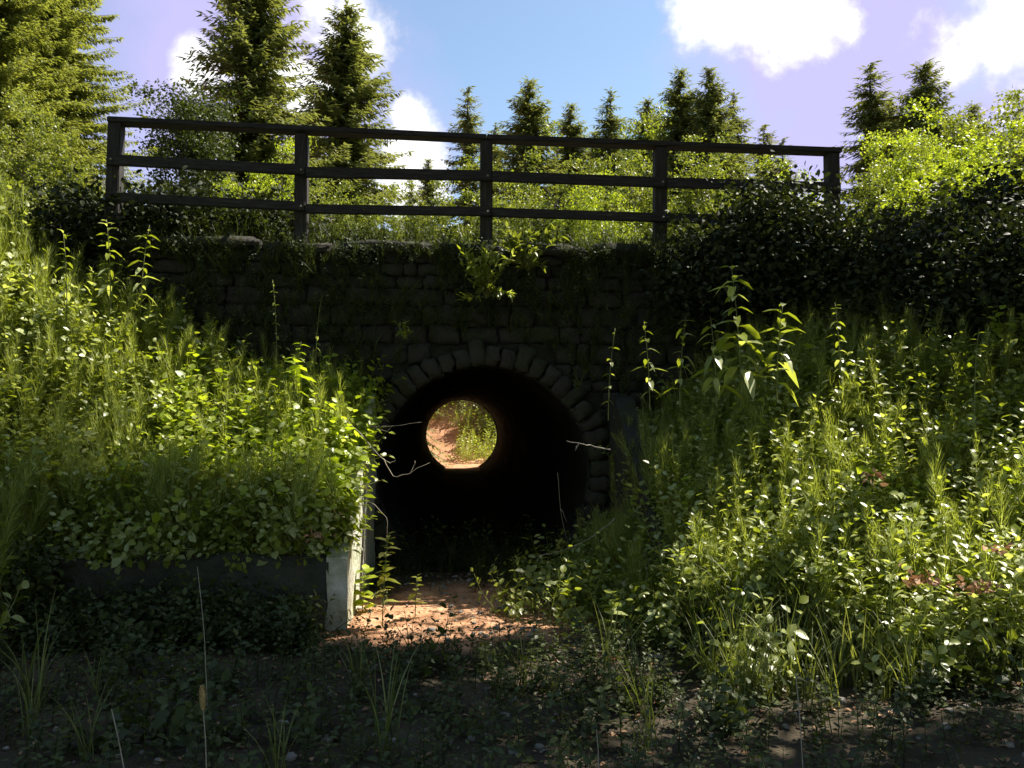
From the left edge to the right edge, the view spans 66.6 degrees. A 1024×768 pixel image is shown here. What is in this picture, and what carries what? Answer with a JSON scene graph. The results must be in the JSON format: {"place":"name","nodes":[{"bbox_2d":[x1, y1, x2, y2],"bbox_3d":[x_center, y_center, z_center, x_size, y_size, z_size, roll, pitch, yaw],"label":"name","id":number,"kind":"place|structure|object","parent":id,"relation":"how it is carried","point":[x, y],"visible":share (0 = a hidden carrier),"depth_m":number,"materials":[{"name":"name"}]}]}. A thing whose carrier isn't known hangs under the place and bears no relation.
{"place":"outdoors","nodes":[
{"label":"outdoors","id":0,"kind":"place"},
{"bbox_2d":[374,466,523,582],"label":"path","id":1,"kind":"structure","parent":0,"point":[468,491],"depth_m":13.04,"materials":[{"name":"soil"}]},
{"bbox_2d":[0,245,1023,767],"bbox_3d":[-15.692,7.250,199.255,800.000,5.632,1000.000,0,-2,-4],"label":"ground","id":2,"kind":"structure","parent":0,"point":[974,751],"depth_m":4.48,"materials":[{"name":"soil"}]},
{"bbox_2d":[0,177,91,283],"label":"shrub","id":3,"kind":"object","parent":2,"relation":"on","point":[13,182],"visible":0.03,"depth_m":8.26,"materials":[{"name":"green plant"}]},
{"bbox_2d":[0,88,105,222],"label":"broadleaf tree","id":4,"kind":"object","parent":2,"relation":"on","point":[7,162],"visible":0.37,"depth_m":11.29,"materials":[{"name":"green plant"}]},
{"bbox_2d":[0,0,123,197],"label":"spruce","id":5,"kind":"object","parent":2,"relation":"on","point":[15,13],"visible":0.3,"depth_m":14.77,"materials":[{"name":"green plant"}]},
{"bbox_2d":[8,8,127,181],"bbox_3d":[-13.116,-6.525,20.597,7.317,11.641,7.418,-1,-3,32],"label":"spruce","id":6,"kind":"object","parent":2,"relation":"on","point":[95,60],"depth_m":21.14,"materials":[{"name":"green plant"}]},
{"bbox_2d":[52,229,86,320],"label":"tall weed","id":7,"kind":"object","parent":2,"relation":"on","point":[67,294],"visible":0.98,"depth_m":7.28,"materials":[{"name":"green plant"}]},
{"bbox_2d":[3,0,163,203],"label":"spruce","id":8,"kind":"object","parent":2,"relation":"on","point":[74,29],"visible":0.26,"depth_m":16.79,"materials":[{"name":"green plant"}]},
{"bbox_2d":[0,160,169,280],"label":"shrub","id":9,"kind":"object","parent":2,"relation":"on","point":[73,216],"visible":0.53,"depth_m":8.20,"materials":[{"name":"green plant"}]},
{"bbox_2d":[90,219,126,313],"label":"tall weed","id":10,"kind":"object","parent":2,"relation":"on","point":[103,287],"visible":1,"depth_m":7.38,"materials":[{"name":"green plant"}]},
{"bbox_2d":[127,225,159,312],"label":"tall weed","id":11,"kind":"object","parent":2,"relation":"on","point":[137,270],"visible":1,"depth_m":7.47,"materials":[{"name":"green plant"}]},
{"bbox_2d":[115,75,251,208],"bbox_3d":[-8.391,-4.380,20.116,3.128,6.966,3.247,1,-3,-18],"label":"broadleaf tree","id":12,"kind":"object","parent":2,"relation":"on","point":[193,144],"visible":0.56,"depth_m":19.65,"materials":[{"name":"green plant"}]},
{"bbox_2d":[96,155,282,264],"bbox_3d":[-3.708,-1.858,8.908,2.185,1.419,1.953,0,-2,-4],"label":"shrub","id":13,"kind":"object","parent":2,"relation":"on","point":[162,214],"visible":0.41,"depth_m":8.51,"materials":[{"name":"green plant"}]},
{"bbox_2d":[55,550,328,631],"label":"retaining wall","id":14,"kind":"structure","parent":2,"relation":"on","point":[310,574],"depth_m":6.05,"materials":[{"name":"concrete"}]},
{"bbox_2d":[197,567,207,706],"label":"grass stalk","id":15,"kind":"object","parent":2,"relation":"on","point":[204,638],"depth_m":4.20,"materials":[{"name":"green plant"}]},
{"bbox_2d":[199,685,206,767],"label":"grass stalk","id":16,"kind":"object","parent":2,"relation":"on","point":[202,696],"depth_m":2.50,"materials":[{"name":"plant"}]},
{"bbox_2d":[210,160,274,210],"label":"willow bush","id":17,"kind":"object","parent":2,"relation":"on","point":[228,186],"visible":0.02,"depth_m":15.87,"materials":[{"name":"green plant"}]},
{"bbox_2d":[139,0,355,220],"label":"spruce","id":18,"kind":"object","parent":2,"relation":"on","point":[258,38],"visible":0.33,"depth_m":23.12,"materials":[{"name":"green plant"}]},
{"bbox_2d":[191,173,340,247],"bbox_3d":[-2.948,-1.853,9.283,2.058,1.239,1.852,0,-2,-4],"label":"shrub","id":19,"kind":"object","parent":2,"relation":"on","point":[277,215],"visible":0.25,"depth_m":9.00,"materials":[{"name":"green plant"}]},
{"bbox_2d":[271,281,280,359],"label":"tall weed","id":20,"kind":"object","parent":2,"relation":"on","point":[277,337],"visible":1,"depth_m":7.78,"materials":[{"name":"green plant"}]},
{"bbox_2d":[240,136,326,242],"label":"willow bush","id":21,"kind":"object","parent":2,"relation":"on","point":[271,178],"visible":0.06,"depth_m":17.78,"materials":[{"name":"green plant"}]},
{"bbox_2d":[284,343,309,402],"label":"tall weed","id":22,"kind":"object","parent":2,"relation":"on","point":[298,372],"visible":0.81,"depth_m":7.40,"materials":[{"name":"green plant"}]},
{"bbox_2d":[282,358,316,394],"bbox_3d":[-1.988,-0.065,7.211,0.328,0.333,0.266,0,-2,-4],"label":"coltsfoot","id":23,"kind":"object","parent":2,"relation":"on","point":[294,368],"visible":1,"depth_m":7.20,"materials":[{"name":"green plant"}]},
{"bbox_2d":[309,178,381,242],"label":"willow bush","id":24,"kind":"object","parent":2,"relation":"on","point":[343,185],"visible":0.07,"depth_m":18.67,"materials":[{"name":"green plant"}]},
{"bbox_2d":[281,0,436,239],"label":"spruce","id":25,"kind":"object","parent":2,"relation":"on","point":[350,97],"visible":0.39,"depth_m":27.26,"materials":[{"name":"green plant"}]},
{"bbox_2d":[354,564,377,611],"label":"sapling","id":26,"kind":"object","parent":2,"relation":"on","point":[366,569],"visible":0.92,"depth_m":6.69,"materials":[{"name":"green plant"}]},
{"bbox_2d":[336,180,417,244],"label":"willow bush","id":27,"kind":"object","parent":2,"relation":"on","point":[394,188],"visible":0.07,"depth_m":17.81,"materials":[{"name":"green plant"}]},
{"bbox_2d":[369,532,399,627],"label":"sapling","id":28,"kind":"object","parent":2,"relation":"on","point":[383,577],"visible":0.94,"depth_m":6.19,"materials":[{"name":"green plant"}]},
{"bbox_2d":[346,420,428,476],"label":"bare twig","id":29,"kind":"object","parent":2,"relation":"on","point":[383,458],"visible":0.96,"depth_m":7.07,"materials":[{"name":"brown wood"}]},
{"bbox_2d":[408,574,425,617],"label":"sapling","id":30,"kind":"object","parent":2,"relation":"on","point":[416,589],"visible":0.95,"depth_m":6.49,"materials":[{"name":"green plant"}]},
{"bbox_2d":[402,157,449,241],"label":"spruce","id":31,"kind":"object","parent":2,"relation":"on","point":[427,192],"visible":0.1,"depth_m":39.63,"materials":[{"name":"green plant"}]},
{"bbox_2d":[400,168,453,465],"bbox_3d":[-3.320,-2.045,25.784,2.945,10.359,2.978,0,-2,-4],"label":"spruce","id":32,"kind":"object","parent":2,"relation":"on","point":[411,200],"visible":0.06,"depth_m":25.92,"materials":[{"name":"green plant"}]},
{"bbox_2d":[395,162,479,244],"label":"willow bush","id":33,"kind":"object","parent":2,"relation":"on","point":[438,183],"visible":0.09,"depth_m":20.45,"materials":[{"name":"green plant"}]},
{"bbox_2d":[430,400,496,463],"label":"undergrowth","id":34,"kind":"object","parent":2,"relation":"on","point":[463,452],"visible":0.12,"depth_m":29.86,"materials":[{"name":"green plant"}]},
{"bbox_2d":[428,86,503,244],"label":"spruce","id":35,"kind":"object","parent":2,"relation":"on","point":[467,125],"visible":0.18,"depth_m":35.52,"materials":[{"name":"green plant"}]},
{"bbox_2d":[80,236,864,631],"bbox_3d":[-0.655,0.799,16.064,9.144,4.150,19.630,0,-2,-4],"label":"stone culvert","id":36,"kind":"object","parent":2,"relation":"on","point":[538,406],"visible":0.33,"depth_m":8.59,"materials":[{"name":"stone"}]},
{"bbox_2d":[392,320,412,339],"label":"fern","id":37,"kind":"object","parent":36,"relation":"attached to","point":[403,334],"visible":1,"depth_m":8.28,"materials":[{"name":"green plant"}]},
{"bbox_2d":[85,218,855,406],"bbox_3d":[-0.168,-0.771,8.434,8.842,2.084,0.504,0,-2,-4],"label":"wall growth","id":38,"kind":"object","parent":36,"relation":"attached to","point":[268,297],"depth_m":8.46,"materials":[{"name":"green plant"}]},
{"bbox_2d":[104,116,841,262],"bbox_3d":[-0.275,-2.107,8.667,8.150,1.478,0.218,0,-2,-4],"label":"railing","id":39,"kind":"object","parent":36,"relation":"on","point":[659,182],"visible":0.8,"depth_m":8.56,"materials":[{"name":"brown wood"}]},
{"bbox_2d":[455,234,514,301],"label":"shrub","id":40,"kind":"object","parent":36,"relation":"attached to","point":[485,275],"visible":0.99,"depth_m":8.21,"materials":[{"name":"green plant"}]},
{"bbox_2d":[495,221,569,272],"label":"shrub","id":41,"kind":"object","parent":36,"relation":"attached to","point":[517,249],"visible":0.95,"depth_m":8.25,"materials":[{"name":"green plant"}]},
{"bbox_2d":[569,367,587,389],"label":"fern","id":42,"kind":"object","parent":36,"relation":"attached to","point":[577,384],"visible":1,"depth_m":8.23,"materials":[{"name":"green plant"}]},
{"bbox_2d":[12,189,971,574],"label":"verge weeds","id":43,"kind":"object","parent":2,"relation":"on","point":[450,559],"visible":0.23,"depth_m":8.64,"materials":[{"name":"green plant"}]},
{"bbox_2d":[477,122,514,218],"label":"spruce","id":44,"kind":"object","parent":2,"relation":"on","point":[495,147],"visible":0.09,"depth_m":45.60,"materials":[{"name":"green plant"}]},
{"bbox_2d":[455,153,548,242],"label":"willow bush","id":45,"kind":"object","parent":2,"relation":"on","point":[502,203],"visible":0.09,"depth_m":24.40,"materials":[{"name":"green plant"}]},
{"bbox_2d":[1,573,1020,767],"bbox_3d":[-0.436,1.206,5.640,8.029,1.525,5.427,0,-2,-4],"label":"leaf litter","id":46,"kind":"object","parent":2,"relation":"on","point":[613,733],"visible":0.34,"depth_m":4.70,"materials":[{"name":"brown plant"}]},
{"bbox_2d":[0,169,1023,652],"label":"horsetails","id":47,"kind":"object","parent":2,"relation":"on","point":[60,419],"visible":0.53,"depth_m":6.91,"materials":[{"name":"green plant"}]},
{"bbox_2d":[0,520,1023,767],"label":"weeds","id":48,"kind":"object","parent":2,"relation":"on","point":[926,683],"visible":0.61,"depth_m":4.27,"materials":[{"name":"green plant"}]},
{"bbox_2d":[0,180,1023,696],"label":"undergrowth","id":49,"kind":"object","parent":2,"relation":"on","point":[970,568],"visible":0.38,"depth_m":6.41,"materials":[{"name":"green plant"}]},
{"bbox_2d":[303,529,335,542],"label":"dead leaves","id":50,"kind":"object","parent":49,"relation":"on","point":[316,534],"visible":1,"depth_m":5.97,"materials":[{"name":"brown plant"}]},
{"bbox_2d":[860,468,888,486],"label":"dead leaves","id":51,"kind":"object","parent":49,"relation":"on","point":[879,475],"visible":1,"depth_m":5.34,"materials":[{"name":"brown plant"}]},
{"bbox_2d":[899,562,940,588],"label":"dead leaves","id":52,"kind":"object","parent":49,"relation":"on","point":[915,580],"visible":1,"depth_m":4.90,"materials":[{"name":"brown plant"}]},
{"bbox_2d":[982,542,1020,554],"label":"dead leaves","id":53,"kind":"object","parent":49,"relation":"on","point":[1001,552],"visible":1,"depth_m":4.98,"materials":[{"name":"brown plant"}]},
{"bbox_2d":[1,572,1023,764],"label":"pebbles","id":54,"kind":"object","parent":2,"relation":"on","point":[291,756],"visible":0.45,"depth_m":4.64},
{"bbox_2d":[493,75,573,236],"bbox_3d":[1.282,-7.789,37.762,8.385,14.130,8.860,-1,-3,21],"label":"spruce","id":55,"kind":"object","parent":2,"relation":"on","point":[530,121],"visible":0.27,"depth_m":37.47,"materials":[{"name":"green plant"}]},
{"bbox_2d":[70,264,1023,642],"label":"creeper leaves","id":56,"kind":"object","parent":2,"relation":"on","point":[350,458],"visible":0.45,"depth_m":6.93,"materials":[{"name":"green plant"}]},
{"bbox_2d":[495,119,614,245],"bbox_3d":[1.227,-3.696,19.901,4.087,5.500,3.600,0,-2,10],"label":"willow bush","id":57,"kind":"object","parent":2,"relation":"on","point":[535,194],"visible":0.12,"depth_m":19.66,"materials":[{"name":"green plant"}]},
{"bbox_2d":[544,101,592,209],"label":"spruce","id":58,"kind":"object","parent":2,"relation":"on","point":[567,129],"visible":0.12,"depth_m":41.54,"materials":[{"name":"green plant"}]},
{"bbox_2d":[540,169,649,247],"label":"willow bush","id":59,"kind":"object","parent":2,"relation":"on","point":[590,207],"visible":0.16,"depth_m":16.64,"materials":[{"name":"green plant"}]},
{"bbox_2d":[601,331,619,419],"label":"tall weed","id":60,"kind":"object","parent":2,"relation":"on","point":[611,364],"visible":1,"depth_m":7.58,"materials":[{"name":"green plant"}]},
{"bbox_2d":[580,87,643,222],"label":"spruce","id":61,"kind":"object","parent":2,"relation":"on","point":[609,127],"visible":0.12,"depth_m":39.93,"materials":[{"name":"green plant"}]},
{"bbox_2d":[598,589,628,649],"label":"sapling","id":62,"kind":"object","parent":2,"relation":"on","point":[608,611],"visible":0.73,"depth_m":5.58,"materials":[{"name":"green plant"}]},
{"bbox_2d":[583,115,667,210],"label":"broadleaf tree","id":63,"kind":"object","parent":2,"relation":"on","point":[652,132],"visible":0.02,"depth_m":42.37,"materials":[{"name":"green plant"}]},
{"bbox_2d":[570,101,691,238],"bbox_3d":[3.303,-4.276,21.890,4.003,6.879,4.544,-2,-3,34],"label":"willow bush","id":64,"kind":"object","parent":2,"relation":"on","point":[641,205],"visible":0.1,"depth_m":21.42,"materials":[{"name":"green plant"}]},
{"bbox_2d":[623,95,664,212],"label":"spruce","id":65,"kind":"object","parent":2,"relation":"on","point":[645,108],"visible":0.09,"depth_m":43.56,"materials":[{"name":"green plant"}]},
{"bbox_2d":[632,322,664,409],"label":"tall weed","id":66,"kind":"object","parent":2,"relation":"on","point":[649,381],"visible":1,"depth_m":6.98,"materials":[{"name":"green plant"}]},
{"bbox_2d":[631,66,712,233],"bbox_3d":[8.586,-7.985,37.562,7.870,14.736,8.317,-2,-3,39],"label":"spruce","id":67,"kind":"object","parent":2,"relation":"on","point":[678,127],"visible":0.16,"depth_m":37.47,"materials":[{"name":"green plant"}]},
{"bbox_2d":[659,319,696,406],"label":"tall weed","id":68,"kind":"object","parent":2,"relation":"on","point":[680,361],"visible":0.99,"depth_m":6.88,"materials":[{"name":"green plant"}]},
{"bbox_2d":[638,131,761,250],"bbox_3d":[4.863,-3.848,19.922,4.371,5.883,3.851,0,-2,-9],"label":"willow bush","id":69,"kind":"object","parent":2,"relation":"on","point":[674,206],"visible":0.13,"depth_m":19.44,"materials":[{"name":"green plant"}]},
{"bbox_2d":[630,194,783,335],"bbox_3d":[2.075,-1.268,8.547,1.571,1.562,1.403,0,-2,-4],"label":"shrub","id":70,"kind":"object","parent":2,"relation":"on","point":[687,281],"visible":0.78,"depth_m":8.35,"materials":[{"name":"green plant"}]},
{"bbox_2d":[670,65,757,235],"bbox_3d":[8.992,-7.791,36.911,7.847,14.722,7.426,2,-3,-40],"label":"spruce","id":71,"kind":"object","parent":2,"relation":"on","point":[709,102],"visible":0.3,"depth_m":36.62,"materials":[{"name":"green plant"}]},
{"bbox_2d":[690,316,743,406],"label":"tall weed","id":72,"kind":"object","parent":2,"relation":"on","point":[708,381],"visible":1,"depth_m":6.47,"materials":[{"name":"green plant"}]},
{"bbox_2d":[710,265,767,403],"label":"tall weed","id":73,"kind":"object","parent":2,"relation":"on","point":[749,379],"visible":0.99,"depth_m":6.59,"materials":[{"name":"green plant"}]},
{"bbox_2d":[691,131,796,225],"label":"willow bush","id":74,"kind":"object","parent":2,"relation":"on","point":[734,157],"depth_m":21.72,"materials":[{"name":"green plant"}]},
{"bbox_2d":[722,89,775,194],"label":"spruce","id":75,"kind":"object","parent":2,"relation":"on","point":[741,122],"visible":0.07,"depth_m":38.95,"materials":[{"name":"green plant"}]},
{"bbox_2d":[736,578,778,625],"bbox_3d":[1.663,1.503,5.293,0.220,0.393,0.245,1,-3,-20],"label":"coltsfoot","id":76,"kind":"object","parent":2,"relation":"on","point":[749,585],"visible":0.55,"depth_m":5.31,"materials":[{"name":"green plant"}]},
{"bbox_2d":[747,124,780,191],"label":"spruce","id":77,"kind":"object","parent":2,"relation":"on","point":[767,136],"visible":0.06,"depth_m":43.55,"materials":[{"name":"green plant"}]},
{"bbox_2d":[755,303,803,406],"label":"tall weed","id":78,"kind":"object","parent":2,"relation":"on","point":[787,366],"visible":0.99,"depth_m":6.68,"materials":[{"name":"green plant"}]},
{"bbox_2d":[768,137,799,203],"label":"spruce","id":79,"kind":"object","parent":2,"relation":"on","point":[780,170],"visible":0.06,"depth_m":39.60,"materials":[{"name":"green plant"}]},
{"bbox_2d":[674,150,901,330],"bbox_3d":[2.892,-1.513,8.537,2.239,1.945,2.010,0,-2,-4],"label":"shrub","id":80,"kind":"object","parent":2,"relation":"on","point":[800,218],"visible":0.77,"depth_m":8.18,"materials":[{"name":"green plant"}]},
{"bbox_2d":[758,154,823,215],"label":"willow bush","id":81,"kind":"object","parent":2,"relation":"on","point":[784,165],"visible":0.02,"depth_m":18.98,"materials":[{"name":"green plant"}]},
{"bbox_2d":[826,305,848,384],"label":"tall weed","id":82,"kind":"object","parent":2,"relation":"on","point":[834,352],"visible":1,"depth_m":6.58,"materials":[{"name":"green plant"}]},
{"bbox_2d":[833,60,903,243],"bbox_3d":[14.847,-6.592,32.652,7.876,13.851,7.964,1,-2,-16],"label":"spruce","id":83,"kind":"object","parent":2,"relation":"on","point":[871,117],"visible":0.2,"depth_m":32.50,"materials":[{"name":"green plant"}]},
{"bbox_2d":[856,460,890,501],"bbox_3d":[2.729,0.738,5.895,0.240,0.325,0.264,-1,-3,29],"label":"coltsfoot","id":84,"kind":"object","parent":2,"relation":"on","point":[866,468],"visible":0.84,"depth_m":5.91,"materials":[{"name":"green plant"}]},
{"bbox_2d":[757,177,992,339],"bbox_3d":[3.822,-1.257,8.406,2.303,1.852,2.009,0,-2,-4],"label":"shrub","id":85,"kind":"object","parent":2,"relation":"on","point":[891,250],"visible":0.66,"depth_m":8.04,"materials":[{"name":"green plant"}]},
{"bbox_2d":[850,97,905,210],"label":"spruce","id":86,"kind":"object","parent":2,"relation":"on","point":[890,112],"visible":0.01,"depth_m":39.86,"materials":[{"name":"green plant"}]},
{"bbox_2d":[840,136,944,242],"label":"willow bush","id":87,"kind":"object","parent":2,"relation":"on","point":[868,187],"visible":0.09,"depth_m":18.86,"materials":[{"name":"green plant"}]},
{"bbox_2d":[856,125,960,231],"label":"broadleaf tree","id":88,"kind":"object","parent":2,"relation":"on","point":[871,148],"visible":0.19,"depth_m":24.67,"materials":[{"name":"green plant"}]},
{"bbox_2d":[871,57,981,195],"bbox_3d":[16.969,-6.685,31.982,8.872,12.912,7.599,2,-3,-37],"label":"spruce","id":89,"kind":"object","parent":2,"relation":"on","point":[927,88],"visible":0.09,"depth_m":31.49,"materials":[{"name":"green plant"}]},
{"bbox_2d":[846,210,1023,373],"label":"shrub","id":90,"kind":"object","parent":2,"relation":"on","point":[956,307],"visible":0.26,"depth_m":7.64,"materials":[{"name":"green plant"}]},
{"bbox_2d":[858,96,1023,240],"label":"willow bush","id":91,"kind":"object","parent":2,"relation":"on","point":[987,148],"visible":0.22,"depth_m":16.70,"materials":[{"name":"green plant"}]},
{"bbox_2d":[864,105,1023,194],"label":"broadleaf tree","id":92,"kind":"object","parent":2,"relation":"on","point":[956,125],"visible":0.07,"depth_m":28.85,"materials":[{"name":"green plant"}]},
{"bbox_2d":[890,157,1023,254],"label":"shrub","id":93,"kind":"object","parent":2,"relation":"on","point":[935,207],"visible":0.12,"depth_m":8.80,"materials":[{"name":"green plant"}]},
{"bbox_2d":[891,180,1023,336],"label":"shrub","id":94,"kind":"object","parent":2,"relation":"on","point":[1014,241],"visible":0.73,"depth_m":7.66,"materials":[{"name":"green plant"}]},
{"bbox_2d":[914,149,1023,244],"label":"shrub","id":95,"kind":"object","parent":2,"relation":"on","point":[1019,173],"visible":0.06,"depth_m":8.81,"materials":[{"name":"green plant"}]},
{"bbox_2d":[924,115,1023,202],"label":"willow bush","id":96,"kind":"object","parent":2,"relation":"on","point":[1010,126],"visible":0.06,"depth_m":17.88,"materials":[{"name":"green plant"}]},
{"bbox_2d":[946,575,1003,596],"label":"dead leaves","id":97,"kind":"object","parent":2,"relation":"on","point":[974,584],"visible":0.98,"depth_m":4.84,"materials":[{"name":"brown plant"}]},
{"bbox_2d":[964,331,989,412],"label":"tall weed","id":98,"kind":"object","parent":2,"relation":"on","point":[979,374],"visible":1,"depth_m":6.39,"materials":[{"name":"green plant"}]},
{"bbox_2d":[961,100,998,163],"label":"broadleaf tree","id":99,"kind":"object","parent":2,"relation":"on","point":[974,111],"visible":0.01,"depth_m":37.66,"materials":[{"name":"green plant"}]},
{"bbox_2d":[941,216,1023,342],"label":"shrub","id":100,"kind":"object","parent":2,"relation":"on","point":[1018,309],"visible":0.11,"depth_m":7.60,"materials":[{"name":"green plant"}]},
{"bbox_2d":[956,85,1023,195],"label":"willow bush","id":101,"kind":"object","parent":2,"relation":"on","point":[1010,99],"visible":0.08,"depth_m":21.73,"materials":[{"name":"green plant"}]},
{"bbox_2d":[989,105,1023,170],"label":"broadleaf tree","id":102,"kind":"object","parent":2,"relation":"on","point":[1015,124],"visible":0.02,"depth_m":29.91,"materials":[{"name":"green plant"}]},
{"bbox_2d":[0,430,1023,767],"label":"grass","id":103,"kind":"structure","parent":0,"point":[730,670],"depth_m":4.73,"materials":[{"name":"green plant"}]},
{"bbox_2d":[75,0,1023,236],"label":"sky","id":104,"kind":"structure","parent":0,"point":[793,64],"materials":[{"name":"blue"}]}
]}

